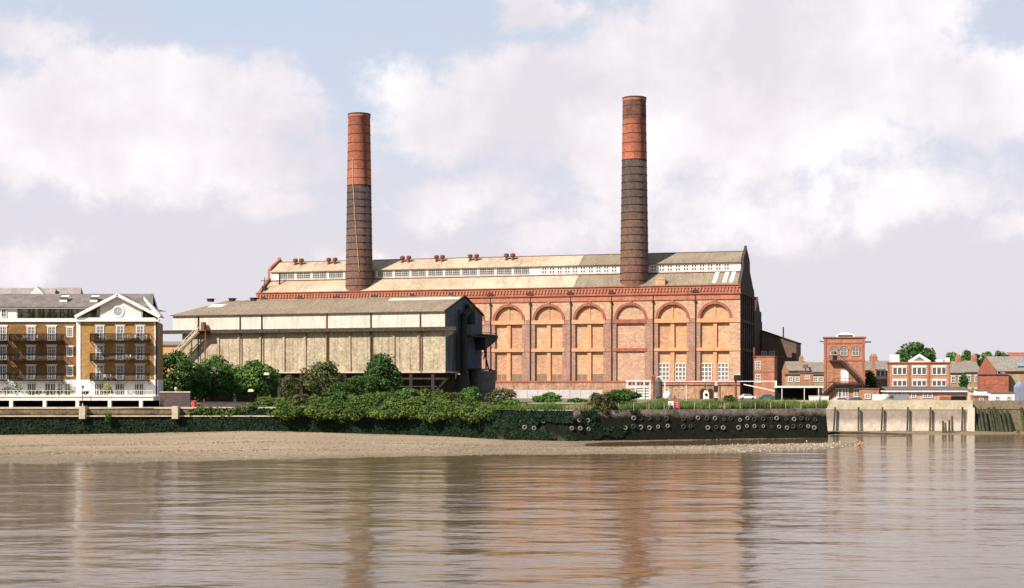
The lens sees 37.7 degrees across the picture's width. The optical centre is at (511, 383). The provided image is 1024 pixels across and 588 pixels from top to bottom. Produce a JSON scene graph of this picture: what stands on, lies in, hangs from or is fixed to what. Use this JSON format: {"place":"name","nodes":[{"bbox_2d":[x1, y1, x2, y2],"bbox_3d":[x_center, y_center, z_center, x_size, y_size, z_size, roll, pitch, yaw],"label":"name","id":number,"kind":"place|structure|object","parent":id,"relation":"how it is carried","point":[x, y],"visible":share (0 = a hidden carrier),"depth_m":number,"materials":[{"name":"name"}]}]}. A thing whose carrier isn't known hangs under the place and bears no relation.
{"place":"outdoors","nodes":[
{"label":"outdoors","id":0,"kind":"place"},
{"bbox_2d":[0,287,56,293],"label":"roof","id":1,"kind":"structure","parent":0,"point":[37,290],"depth_m":289.20,"materials":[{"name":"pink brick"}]},
{"bbox_2d":[55,288,82,293],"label":"roof","id":2,"kind":"structure","parent":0,"point":[69,291],"depth_m":290.55,"materials":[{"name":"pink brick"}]},
{"bbox_2d":[163,341,181,378],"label":"terraced house","id":3,"kind":"structure","parent":0,"point":[169,346],"depth_m":372.00,"materials":[{"name":"orange brick"}]},
{"bbox_2d":[160,387,190,406],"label":"boundary wall","id":4,"kind":"structure","parent":0,"point":[175,398],"depth_m":252.50,"materials":[{"name":"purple brick"}]},
{"bbox_2d":[284,397,475,409],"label":"bank earth","id":5,"kind":"structure","parent":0,"point":[380,405],"depth_m":246.52,"materials":[{"name":"soil"}]},
{"bbox_2d":[328,393,349,404],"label":"bush","id":6,"kind":"object","parent":5,"relation":"on","point":[338,397],"visible":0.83,"depth_m":249.63,"materials":[{"name":"green plant"}]},
{"bbox_2d":[187,388,494,424],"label":"shrubs","id":7,"kind":"object","parent":5,"relation":"on","point":[314,406],"visible":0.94,"depth_m":246.06,"materials":[{"name":"green plant"}]},
{"bbox_2d":[399,387,414,400],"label":"bush","id":8,"kind":"object","parent":5,"relation":"on","point":[404,393],"visible":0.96,"depth_m":246.24,"materials":[{"name":"green plant"}]},
{"bbox_2d":[459,387,481,400],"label":"bush","id":9,"kind":"object","parent":5,"relation":"on","point":[470,391],"visible":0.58,"depth_m":251.52,"materials":[{"name":"green plant"}]},
{"bbox_2d":[0,431,868,463],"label":"foreshore","id":10,"kind":"structure","parent":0,"point":[61,442],"depth_m":203.33,"materials":[{"name":"beige sand"}]},
{"bbox_2d":[0,406,276,434],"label":"embankment wall","id":11,"kind":"structure","parent":10,"relation":"on","point":[86,412],"depth_m":250.60,"materials":[{"name":"stone"}]},
{"bbox_2d":[0,407,639,440],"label":"creeper","id":12,"kind":"object","parent":10,"relation":"on","point":[459,424],"visible":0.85,"depth_m":247.14,"materials":[{"name":"green plant"}]},
{"bbox_2d":[1,431,799,461],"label":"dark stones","id":13,"kind":"object","parent":10,"relation":"on","point":[375,443],"visible":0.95,"depth_m":208.44,"materials":[{"name":"grey stone"}]},
{"bbox_2d":[1,433,841,463],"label":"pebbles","id":14,"kind":"object","parent":10,"relation":"on","point":[384,454],"visible":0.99,"depth_m":189.65,"materials":[{"name":"grey stone"}]},
{"bbox_2d":[282,409,572,440],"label":"river wall","id":15,"kind":"structure","parent":10,"relation":"on","point":[560,432],"depth_m":230.66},
{"bbox_2d":[573,408,827,440],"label":"quay wall","id":16,"kind":"structure","parent":10,"relation":"on","point":[676,431],"depth_m":238.88,"materials":[{"name":"black concrete"}]},
{"bbox_2d":[608,402,797,409],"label":"quay railing","id":17,"kind":"object","parent":16,"relation":"on","point":[723,405],"visible":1,"depth_m":240.99,"materials":[{"name":"grey metal"}]},
{"bbox_2d":[674,440,866,452],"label":"white rubble","id":18,"kind":"object","parent":10,"relation":"on","point":[781,445],"visible":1,"depth_m":205.70,"materials":[{"name":"white stone"}]},
{"bbox_2d":[159,397,794,409],"bbox_3d":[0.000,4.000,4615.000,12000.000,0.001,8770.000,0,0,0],"label":"ground","id":19,"kind":"structure","parent":0,"point":[525,400],"depth_m":363.65,"materials":[{"name":"brown soil"}]},
{"bbox_2d":[0,390,159,407],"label":"riverside terrace","id":20,"kind":"structure","parent":19,"relation":"on","point":[114,401],"depth_m":251.07,"materials":[{"name":"white paint"}]},
{"bbox_2d":[0,293,165,395],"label":"apartment building","id":21,"kind":"structure","parent":20,"relation":"on","point":[62,352],"depth_m":256.10,"materials":[{"name":"brown brick"}]},
{"bbox_2d":[26,364,36,379],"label":"window","id":22,"kind":"structure","parent":21,"relation":"in","point":[31,368],"depth_m":256.93,"materials":[{"name":"white paint"}]},
{"bbox_2d":[26,344,36,358],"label":"window","id":23,"kind":"structure","parent":21,"relation":"in","point":[31,348],"depth_m":256.93,"materials":[{"name":"white paint"}]},
{"bbox_2d":[26,325,36,339],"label":"window","id":24,"kind":"structure","parent":21,"relation":"in","point":[31,329],"depth_m":256.93,"materials":[{"name":"white paint"}]},
{"bbox_2d":[45,383,55,394],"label":"window","id":25,"kind":"structure","parent":21,"relation":"in","point":[48,386],"depth_m":256.86,"materials":[{"name":"white paint"}]},
{"bbox_2d":[46,364,56,379],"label":"window","id":26,"kind":"structure","parent":21,"relation":"in","point":[51,368],"depth_m":256.93,"materials":[{"name":"white paint"}]},
{"bbox_2d":[46,344,56,358],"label":"window","id":27,"kind":"structure","parent":21,"relation":"in","point":[51,348],"depth_m":256.93,"materials":[{"name":"white paint"}]},
{"bbox_2d":[46,325,56,339],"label":"window","id":28,"kind":"structure","parent":21,"relation":"in","point":[51,329],"depth_m":256.93,"materials":[{"name":"white paint"}]},
{"bbox_2d":[94,383,103,394],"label":"window","id":29,"kind":"structure","parent":21,"relation":"in","point":[97,386],"depth_m":255.86,"materials":[{"name":"white paint"}]},
{"bbox_2d":[95,363,104,379],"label":"window","id":30,"kind":"structure","parent":21,"relation":"in","point":[99,366],"depth_m":255.92,"materials":[{"name":"white paint"}]},
{"bbox_2d":[95,344,104,358],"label":"window","id":31,"kind":"structure","parent":21,"relation":"in","point":[99,347],"depth_m":255.92,"materials":[{"name":"white paint"}]},
{"bbox_2d":[112,306,123,316],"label":"round window","id":32,"kind":"structure","parent":21,"relation":"in","point":[118,311],"depth_m":255.99,"materials":[{"name":"white paint"}]},
{"bbox_2d":[115,363,124,379],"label":"window","id":33,"kind":"structure","parent":21,"relation":"in","point":[119,366],"depth_m":255.92,"materials":[{"name":"white paint"}]},
{"bbox_2d":[115,383,124,394],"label":"window","id":34,"kind":"structure","parent":21,"relation":"in","point":[118,386],"depth_m":255.86,"materials":[{"name":"white paint"}]},
{"bbox_2d":[134,383,143,394],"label":"window","id":35,"kind":"structure","parent":21,"relation":"in","point":[137,386],"depth_m":255.86,"materials":[{"name":"white paint"}]},
{"bbox_2d":[135,363,144,379],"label":"window","id":36,"kind":"structure","parent":21,"relation":"in","point":[139,366],"depth_m":255.92,"materials":[{"name":"white paint"}]},
{"bbox_2d":[163,349,195,390],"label":"tree","id":37,"kind":"object","parent":19,"relation":"on","point":[171,381],"visible":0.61,"depth_m":281.90,"materials":[{"name":"green plant"}]},
{"bbox_2d":[185,379,209,400],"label":"bush","id":38,"kind":"object","parent":19,"relation":"on","point":[204,383],"visible":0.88,"depth_m":275.09,"materials":[{"name":"green plant"}]},
{"bbox_2d":[186,354,237,401],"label":"tree","id":39,"kind":"object","parent":19,"relation":"on","point":[225,371],"visible":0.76,"depth_m":277.12,"materials":[{"name":"green plant"}]},
{"bbox_2d":[200,402,245,406],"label":"planter wall","id":40,"kind":"structure","parent":19,"relation":"on","point":[220,404],"depth_m":256.00,"materials":[{"name":"purple brick"}]},
{"bbox_2d":[222,379,245,398],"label":"bush","id":41,"kind":"object","parent":19,"relation":"on","point":[238,389],"visible":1,"depth_m":275.45,"materials":[{"name":"green plant"}]},
{"bbox_2d":[232,360,279,401],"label":"tree","id":42,"kind":"object","parent":19,"relation":"on","point":[250,374],"visible":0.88,"depth_m":278.06,"materials":[{"name":"green plant"}]},
{"bbox_2d":[279,375,302,396],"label":"bush","id":43,"kind":"object","parent":19,"relation":"on","point":[287,381],"visible":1,"depth_m":275.46,"materials":[{"name":"green plant"}]},
{"bbox_2d":[291,393,308,406],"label":"bush","id":44,"kind":"object","parent":19,"relation":"on","point":[303,398],"visible":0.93,"depth_m":250.40,"materials":[{"name":"green plant"}]},
{"bbox_2d":[299,359,345,398],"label":"tree","id":45,"kind":"object","parent":19,"relation":"on","point":[312,382],"visible":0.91,"depth_m":274.41,"materials":[{"name":"green plant"}]},
{"bbox_2d":[163,295,497,402],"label":"coal shed","id":46,"kind":"structure","parent":19,"relation":"on","point":[434,342],"depth_m":310.15,"materials":[{"name":"metal"}]},
{"bbox_2d":[467,341,477,367],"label":"loading door","id":47,"kind":"structure","parent":46,"relation":"in","point":[472,354],"depth_m":314.10,"materials":[{"name":"metal"}]},
{"bbox_2d":[327,382,355,395],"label":"bush","id":48,"kind":"object","parent":19,"relation":"on","point":[339,387],"visible":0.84,"depth_m":264.88,"materials":[{"name":"green plant"}]},
{"bbox_2d":[345,112,372,290],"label":"chimney","id":49,"kind":"object","parent":19,"relation":"on","point":[359,269],"visible":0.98,"depth_m":441.62,"materials":[{"name":"brick"}]},
{"bbox_2d":[343,374,378,394],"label":"bush","id":50,"kind":"object","parent":19,"relation":"on","point":[358,380],"visible":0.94,"depth_m":266.74,"materials":[{"name":"green plant"}]},
{"bbox_2d":[363,352,404,393],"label":"tree","id":51,"kind":"object","parent":19,"relation":"on","point":[383,371],"visible":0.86,"depth_m":270.41,"materials":[{"name":"green plant"}]},
{"bbox_2d":[482,387,515,404],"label":"bush","id":52,"kind":"object","parent":19,"relation":"on","point":[499,399],"visible":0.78,"depth_m":244.98,"materials":[{"name":"green plant"}]},
{"bbox_2d":[255,246,761,398],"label":"power station","id":53,"kind":"object","parent":19,"relation":"on","point":[574,322],"visible":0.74,"depth_m":422.56,"materials":[{"name":"orange brick"}]},
{"bbox_2d":[296,272,310,278],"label":"clerestory window","id":54,"kind":"structure","parent":53,"relation":"in","point":[299,275],"depth_m":452.46,"materials":[{"name":"grey glass"}]},
{"bbox_2d":[312,272,326,278],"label":"clerestory window","id":55,"kind":"structure","parent":53,"relation":"in","point":[315,275],"depth_m":451.03,"materials":[{"name":"white paint"}]},
{"bbox_2d":[378,270,392,276],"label":"clerestory window","id":56,"kind":"structure","parent":53,"relation":"in","point":[389,273],"depth_m":445.34,"materials":[{"name":"white paint"}]},
{"bbox_2d":[394,270,409,276],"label":"clerestory window","id":57,"kind":"structure","parent":53,"relation":"in","point":[397,273],"depth_m":443.93,"materials":[{"name":"grey glass"}]},
{"bbox_2d":[411,270,425,276],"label":"clerestory window","id":58,"kind":"structure","parent":53,"relation":"in","point":[414,273],"depth_m":442.63,"materials":[{"name":"grey glass"}]},
{"bbox_2d":[428,269,442,275],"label":"clerestory window","id":59,"kind":"structure","parent":53,"relation":"in","point":[437,272],"depth_m":441.01,"materials":[{"name":"grey glass"}]},
{"bbox_2d":[445,269,459,275],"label":"clerestory window","id":60,"kind":"structure","parent":53,"relation":"in","point":[448,272],"depth_m":439.61,"materials":[{"name":"grey glass"}]},
{"bbox_2d":[462,269,476,275],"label":"clerestory window","id":61,"kind":"structure","parent":53,"relation":"in","point":[465,272],"depth_m":438.22,"materials":[{"name":"white paint"}]},
{"bbox_2d":[479,268,494,274],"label":"clerestory window","id":62,"kind":"structure","parent":53,"relation":"in","point":[483,271],"depth_m":436.83,"materials":[{"name":"grey glass"}]},
{"bbox_2d":[496,268,511,274],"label":"clerestory window","id":63,"kind":"structure","parent":53,"relation":"in","point":[499,271],"depth_m":435.39,"materials":[{"name":"white paint"}]},
{"bbox_2d":[514,267,529,274],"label":"clerestory window","id":64,"kind":"structure","parent":53,"relation":"in","point":[516,270],"depth_m":433.96,"materials":[{"name":"grey glass"}]},
{"bbox_2d":[659,363,669,379],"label":"window","id":65,"kind":"structure","parent":53,"relation":"in","point":[664,368],"depth_m":415.30,"materials":[{"name":"white paint"}]},
{"bbox_2d":[675,363,685,379],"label":"window","id":66,"kind":"structure","parent":53,"relation":"in","point":[680,368],"depth_m":414.09,"materials":[{"name":"white paint"}]},
{"bbox_2d":[701,363,711,379],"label":"window","id":67,"kind":"structure","parent":53,"relation":"in","point":[706,368],"depth_m":412.17,"materials":[{"name":"white paint"}]},
{"bbox_2d":[717,363,728,379],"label":"window","id":68,"kind":"structure","parent":53,"relation":"in","point":[722,368],"depth_m":410.87,"materials":[{"name":"white paint"}]},
{"bbox_2d":[499,399,527,408],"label":"bush","id":69,"kind":"object","parent":19,"relation":"on","point":[505,403],"visible":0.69,"depth_m":235.28,"materials":[{"name":"green plant"}]},
{"bbox_2d":[531,392,562,402],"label":"bush","id":70,"kind":"object","parent":19,"relation":"on","point":[547,397],"visible":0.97,"depth_m":261.16,"materials":[{"name":"green plant"}]},
{"bbox_2d":[495,390,601,397],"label":"hoarding","id":71,"kind":"object","parent":19,"relation":"on","point":[563,393],"visible":0.52,"depth_m":416.21,"materials":[{"name":"metal"}]},
{"bbox_2d":[585,390,617,416],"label":"bush","id":72,"kind":"object","parent":19,"relation":"on","point":[599,398],"visible":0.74,"depth_m":232.57,"materials":[{"name":"green plant"}]},
{"bbox_2d":[609,388,641,404],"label":"bush","id":73,"kind":"object","parent":19,"relation":"on","point":[626,395],"visible":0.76,"depth_m":248.65,"materials":[{"name":"green plant"}]},
{"bbox_2d":[620,96,648,285],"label":"chimney","id":74,"kind":"object","parent":19,"relation":"on","point":[634,265],"visible":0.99,"depth_m":419.15,"materials":[{"name":"brick"}]},
{"bbox_2d":[626,380,650,398],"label":"switchgear frame","id":75,"kind":"object","parent":19,"relation":"on","point":[644,391],"visible":0.83,"depth_m":394.85,"materials":[{"name":"white paint"}]},
{"bbox_2d":[652,375,668,398],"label":"steel silo","id":76,"kind":"object","parent":19,"relation":"on","point":[657,388],"visible":0.86,"depth_m":392.31,"materials":[{"name":"white paint"}]},
{"bbox_2d":[533,399,827,409],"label":"dry grass","id":77,"kind":"structure","parent":19,"relation":"on","point":[577,407],"depth_m":233.31,"materials":[{"name":"beige plant"}]},
{"bbox_2d":[662,381,776,390],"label":"pipe gantry","id":78,"kind":"object","parent":19,"relation":"on","point":[731,381],"visible":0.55,"depth_m":407.63,"materials":[{"name":"metal"}]},
{"bbox_2d":[753,348,777,398],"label":"brick switch house","id":79,"kind":"structure","parent":19,"relation":"on","point":[765,368],"depth_m":411.25,"materials":[{"name":"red brick"}]},
{"bbox_2d":[761,327,801,385],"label":"station annex","id":80,"kind":"object","parent":19,"relation":"on","point":[783,349],"visible":0.4,"depth_m":455.66,"materials":[{"name":"brown brick"}]},
{"bbox_2d":[882,394,908,399],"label":"parked van","id":81,"kind":"object","parent":19,"relation":"on","point":[898,397],"visible":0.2,"depth_m":289.15,"materials":[{"name":"grey paint"}]},
{"bbox_2d":[970,395,989,399],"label":"site cabin","id":82,"kind":"object","parent":19,"relation":"on","point":[978,397],"visible":0.62,"depth_m":280.00,"materials":[{"name":"brown brick"}]},
{"bbox_2d":[988,392,1014,399],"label":"site cabin","id":83,"kind":"object","parent":19,"relation":"on","point":[1002,395],"visible":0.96,"depth_m":285.00,"materials":[{"name":"white paint"}]},
{"bbox_2d":[0,434,1023,587],"bbox_3d":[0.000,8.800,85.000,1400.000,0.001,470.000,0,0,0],"label":"water","id":84,"kind":"structure","parent":0,"point":[913,511],"depth_m":97.42,"materials":[{"name":"brown liquid"}]},
{"bbox_2d":[830,432,911,435],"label":"timber boom","id":85,"kind":"object","parent":84,"relation":"on","point":[874,433],"visible":1,"depth_m":257.51,"materials":[{"name":"brown wood"}]},
{"bbox_2d":[0,0,1023,410],"label":"sky","id":86,"kind":"structure","parent":0,"point":[866,157],"materials":[{"name":"white"}]},
{"bbox_2d":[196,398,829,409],"bbox_3d":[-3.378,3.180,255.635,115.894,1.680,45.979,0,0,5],"label":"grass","id":87,"kind":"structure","parent":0,"point":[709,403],"depth_m":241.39,"materials":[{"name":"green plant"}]},
{"bbox_2d":[784,373,823,395],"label":"works range","id":88,"kind":"structure","parent":0,"point":[792,379],"depth_m":345.14,"materials":[{"name":"brick"}]},
{"bbox_2d":[870,354,888,375],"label":"terraced house","id":89,"kind":"structure","parent":0,"point":[876,364],"depth_m":375.59,"materials":[{"name":"red brick"}]},
{"bbox_2d":[887,354,950,386],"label":"office building","id":90,"kind":"structure","parent":0,"point":[919,370],"depth_m":319.96,"materials":[{"name":"brick"}]},
{"bbox_2d":[893,367,906,374],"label":"window","id":91,"kind":"structure","parent":90,"relation":"in","point":[896,370],"depth_m":320.92,"materials":[{"name":"white paint"}]},
{"bbox_2d":[912,367,926,374],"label":"window","id":92,"kind":"structure","parent":90,"relation":"in","point":[915,370],"depth_m":319.91,"materials":[{"name":"white paint"}]},
{"bbox_2d":[932,367,945,374],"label":"window","id":93,"kind":"structure","parent":90,"relation":"in","point":[935,370],"depth_m":318.81,"materials":[{"name":"white paint"}]},
{"bbox_2d":[881,387,969,399],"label":"creekside range","id":94,"kind":"structure","parent":0,"point":[937,393],"depth_m":300.06,"materials":[{"name":"pink brick"}]},
{"bbox_2d":[828,430,1023,434],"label":"creek mud","id":95,"kind":"structure","parent":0,"point":[985,432],"depth_m":263.86,"materials":[{"name":"brown soil"}]},
{"bbox_2d":[775,400,974,433],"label":"creek wall","id":96,"kind":"structure","parent":95,"relation":"on","point":[894,415],"depth_m":266.60,"materials":[{"name":"concrete"}]},
{"bbox_2d":[973,400,1023,430],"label":"piled wall","id":97,"kind":"structure","parent":95,"relation":"on","point":[1013,407],"depth_m":268.00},
{"bbox_2d":[944,354,964,386],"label":"terraced house","id":98,"kind":"structure","parent":0,"point":[957,371],"depth_m":350.09,"materials":[{"name":"brick"}]},
{"bbox_2d":[960,353,978,389],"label":"terraced house","id":99,"kind":"structure","parent":0,"point":[971,368],"depth_m":350.24,"materials":[{"name":"brick"}]},
{"bbox_2d":[977,356,1023,395],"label":"building","id":100,"kind":"structure","parent":0,"point":[989,379],"depth_m":328.89,"materials":[{"name":"brick"}]},
{"label":"works yard","id":101,"kind":"structure","parent":0,"visible":0},
{"bbox_2d":[782,355,809,385],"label":"terraced house","id":102,"kind":"structure","parent":101,"relation":"on","point":[792,366],"depth_m":402.82,"materials":[{"name":"grey brick"}]},
{"bbox_2d":[774,386,823,399],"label":"yard canopy","id":103,"kind":"object","parent":101,"relation":"on","point":[794,392],"visible":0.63,"depth_m":331.00,"materials":[{"name":"white metal"}]},
{"bbox_2d":[799,365,813,385],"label":"brick cabin","id":104,"kind":"object","parent":101,"relation":"on","point":[806,378],"visible":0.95,"depth_m":338.01,"materials":[{"name":"brick"}]},
{"bbox_2d":[806,362,823,372],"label":"terraced house","id":105,"kind":"structure","parent":101,"relation":"on","point":[816,367],"depth_m":406.79,"materials":[{"name":"grey brick"}]},
{"bbox_2d":[817,332,870,399],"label":"brick tower","id":106,"kind":"structure","parent":101,"relation":"on","point":[844,365],"depth_m":319.86,"materials":[{"name":"red brick"}]},
{"bbox_2d":[858,388,879,399],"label":"brick shed","id":107,"kind":"structure","parent":101,"relation":"on","point":[865,393],"depth_m":316.02,"materials":[{"name":"brick"}]},
{"bbox_2d":[865,371,877,387],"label":"tree","id":108,"kind":"object","parent":101,"relation":"on","point":[870,378],"visible":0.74,"depth_m":325.16,"materials":[{"name":"green plant"}]},
{"bbox_2d":[875,369,886,393],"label":"rooftop conservatory","id":109,"kind":"object","parent":101,"relation":"on","point":[881,381],"visible":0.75,"depth_m":330.01,"materials":[{"name":"glass"}]},
{"bbox_2d":[895,341,936,361],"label":"tree","id":110,"kind":"object","parent":101,"relation":"on","point":[915,349],"visible":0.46,"depth_m":383.10,"materials":[{"name":"green plant"}]},
{"bbox_2d":[958,374,968,387],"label":"columnar shrub","id":111,"kind":"object","parent":101,"relation":"on","point":[963,380],"visible":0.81,"depth_m":334.52,"materials":[{"name":"green plant"}]},
{"bbox_2d":[1014,382,1023,399],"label":"blue grey shelter","id":112,"kind":"object","parent":101,"relation":"on","point":[1019,390],"visible":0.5,"depth_m":300.01,"materials":[{"name":"fabric"}]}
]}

